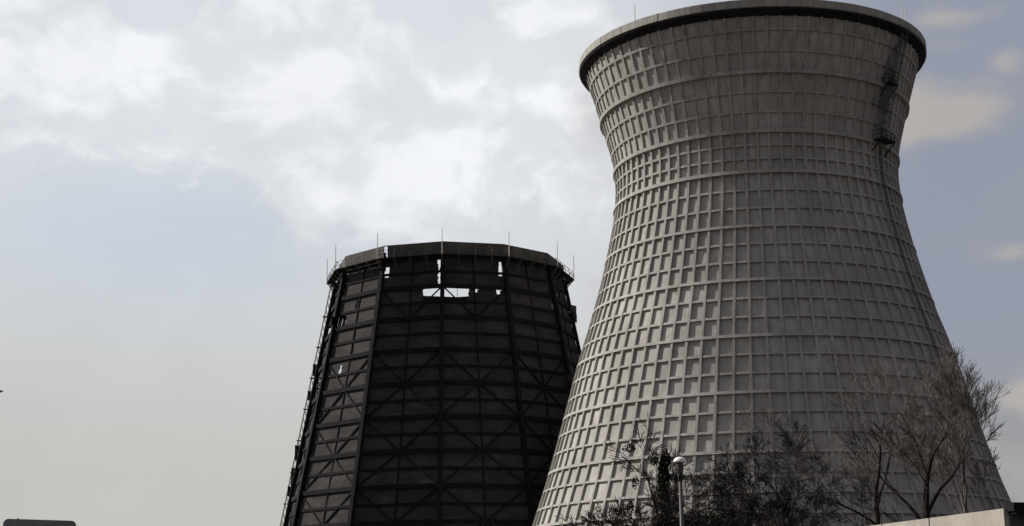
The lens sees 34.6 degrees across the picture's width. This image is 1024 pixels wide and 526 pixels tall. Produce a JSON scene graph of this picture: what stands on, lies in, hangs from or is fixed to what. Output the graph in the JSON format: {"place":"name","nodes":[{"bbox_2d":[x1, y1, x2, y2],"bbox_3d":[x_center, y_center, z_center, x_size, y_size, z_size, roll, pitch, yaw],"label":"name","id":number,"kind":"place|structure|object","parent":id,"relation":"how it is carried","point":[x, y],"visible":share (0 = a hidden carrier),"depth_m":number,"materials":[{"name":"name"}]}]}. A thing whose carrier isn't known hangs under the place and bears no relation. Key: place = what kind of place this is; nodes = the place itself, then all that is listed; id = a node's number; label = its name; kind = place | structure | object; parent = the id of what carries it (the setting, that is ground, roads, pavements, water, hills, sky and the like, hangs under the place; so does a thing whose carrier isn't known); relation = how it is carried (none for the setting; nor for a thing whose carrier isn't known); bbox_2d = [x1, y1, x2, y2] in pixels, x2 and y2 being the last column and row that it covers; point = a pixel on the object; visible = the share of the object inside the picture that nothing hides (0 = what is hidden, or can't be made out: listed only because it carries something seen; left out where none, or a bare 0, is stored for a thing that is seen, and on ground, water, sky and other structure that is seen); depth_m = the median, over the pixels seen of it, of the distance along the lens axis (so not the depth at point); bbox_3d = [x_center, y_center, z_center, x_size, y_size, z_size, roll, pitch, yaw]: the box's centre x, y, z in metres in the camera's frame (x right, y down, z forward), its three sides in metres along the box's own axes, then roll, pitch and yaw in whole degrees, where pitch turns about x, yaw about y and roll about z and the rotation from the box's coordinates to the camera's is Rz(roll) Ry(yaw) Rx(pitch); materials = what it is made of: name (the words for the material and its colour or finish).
{"place":"outdoors","nodes":[
{"label":"outdoors","id":0,"kind":"place"},
{"bbox_2d":[3,518,75,525],"bbox_3d":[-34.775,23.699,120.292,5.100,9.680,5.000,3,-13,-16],"label":"plant building","id":1,"kind":"structure","parent":0,"point":[19,522],"depth_m":118.85,"materials":[{"name":"metal"}]},
{"bbox_2d":[0,0,1023,525],"label":"sky","id":2,"kind":"structure","parent":0,"point":[180,180],"materials":[{"name":"grey"}]},
{"bbox_2d":[532,0,1010,525],"bbox_3d":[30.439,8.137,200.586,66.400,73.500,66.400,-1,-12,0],"label":"concrete cooling tower","id":3,"kind":"structure","parent":0,"point":[762,242],"depth_m":186.51,"materials":[{"name":"concrete"}]},
{"bbox_2d":[872,502,1023,525],"bbox_3d":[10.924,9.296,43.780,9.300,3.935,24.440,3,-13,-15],"label":"flat roofed building","id":4,"kind":"structure","parent":0,"point":[1011,514],"depth_m":32.51,"materials":[{"name":"beige metal"}]},
{"label":"ground","id":5,"kind":"structure","parent":0,"visible":0},
{"bbox_2d":[280,233,580,525],"bbox_3d":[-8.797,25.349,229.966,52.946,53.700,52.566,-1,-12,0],"label":"dark cooling tower","id":6,"kind":"structure","parent":5,"relation":"on","point":[432,410],"depth_m":215.57,"materials":[{"name":"metal"}]},
{"bbox_2d":[555,413,742,525],"bbox_3d":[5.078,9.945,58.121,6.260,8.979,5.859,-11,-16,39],"label":"ivy clad tree","id":7,"kind":"object","parent":5,"relation":"on","point":[664,494],"visible":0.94,"depth_m":57.74,"materials":[{"name":"green plant"}]},
{"bbox_2d":[673,457,686,525],"bbox_3d":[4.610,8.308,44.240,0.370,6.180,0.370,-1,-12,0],"label":"street lamp","id":8,"kind":"object","parent":5,"relation":"on","point":[679,461],"visible":1,"depth_m":44.71,"materials":[{"name":"white metal"}]},
{"bbox_2d":[648,473,784,525],"bbox_3d":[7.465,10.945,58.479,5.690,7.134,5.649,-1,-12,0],"label":"shrubby tree","id":9,"kind":"object","parent":5,"relation":"on","point":[714,520],"visible":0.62,"depth_m":59.30,"materials":[{"name":"green plant"}]},
{"bbox_2d":[662,441,842,525],"bbox_3d":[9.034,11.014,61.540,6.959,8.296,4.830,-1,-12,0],"label":"bare tree","id":10,"kind":"object","parent":5,"relation":"on","point":[739,470],"visible":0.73,"depth_m":61.03,"materials":[{"name":"black plant"}]},
{"bbox_2d":[704,416,878,525],"bbox_3d":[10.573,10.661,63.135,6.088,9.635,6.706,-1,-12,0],"label":"bare tree","id":11,"kind":"object","parent":5,"relation":"on","point":[787,438],"visible":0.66,"depth_m":63.90,"materials":[{"name":"brown plant"}]},
{"bbox_2d":[740,333,933,525],"bbox_3d":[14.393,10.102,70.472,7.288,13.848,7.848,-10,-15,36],"label":"bare tree","id":12,"kind":"object","parent":5,"relation":"on","point":[876,506],"visible":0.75,"depth_m":70.70,"materials":[{"name":"brown plant"}]},
{"bbox_2d":[836,383,1005,521],"bbox_3d":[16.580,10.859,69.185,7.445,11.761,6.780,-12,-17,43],"label":"bare tree","id":13,"kind":"object","parent":5,"relation":"on","point":[926,506],"visible":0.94,"depth_m":69.57,"materials":[{"name":"brown plant"}]},
{"bbox_2d":[878,339,1011,513],"bbox_3d":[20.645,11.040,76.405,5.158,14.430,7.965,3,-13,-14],"label":"bare tree","id":14,"kind":"object","parent":5,"relation":"on","point":[952,390],"visible":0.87,"depth_m":76.12,"materials":[{"name":"plant"}]}
]}

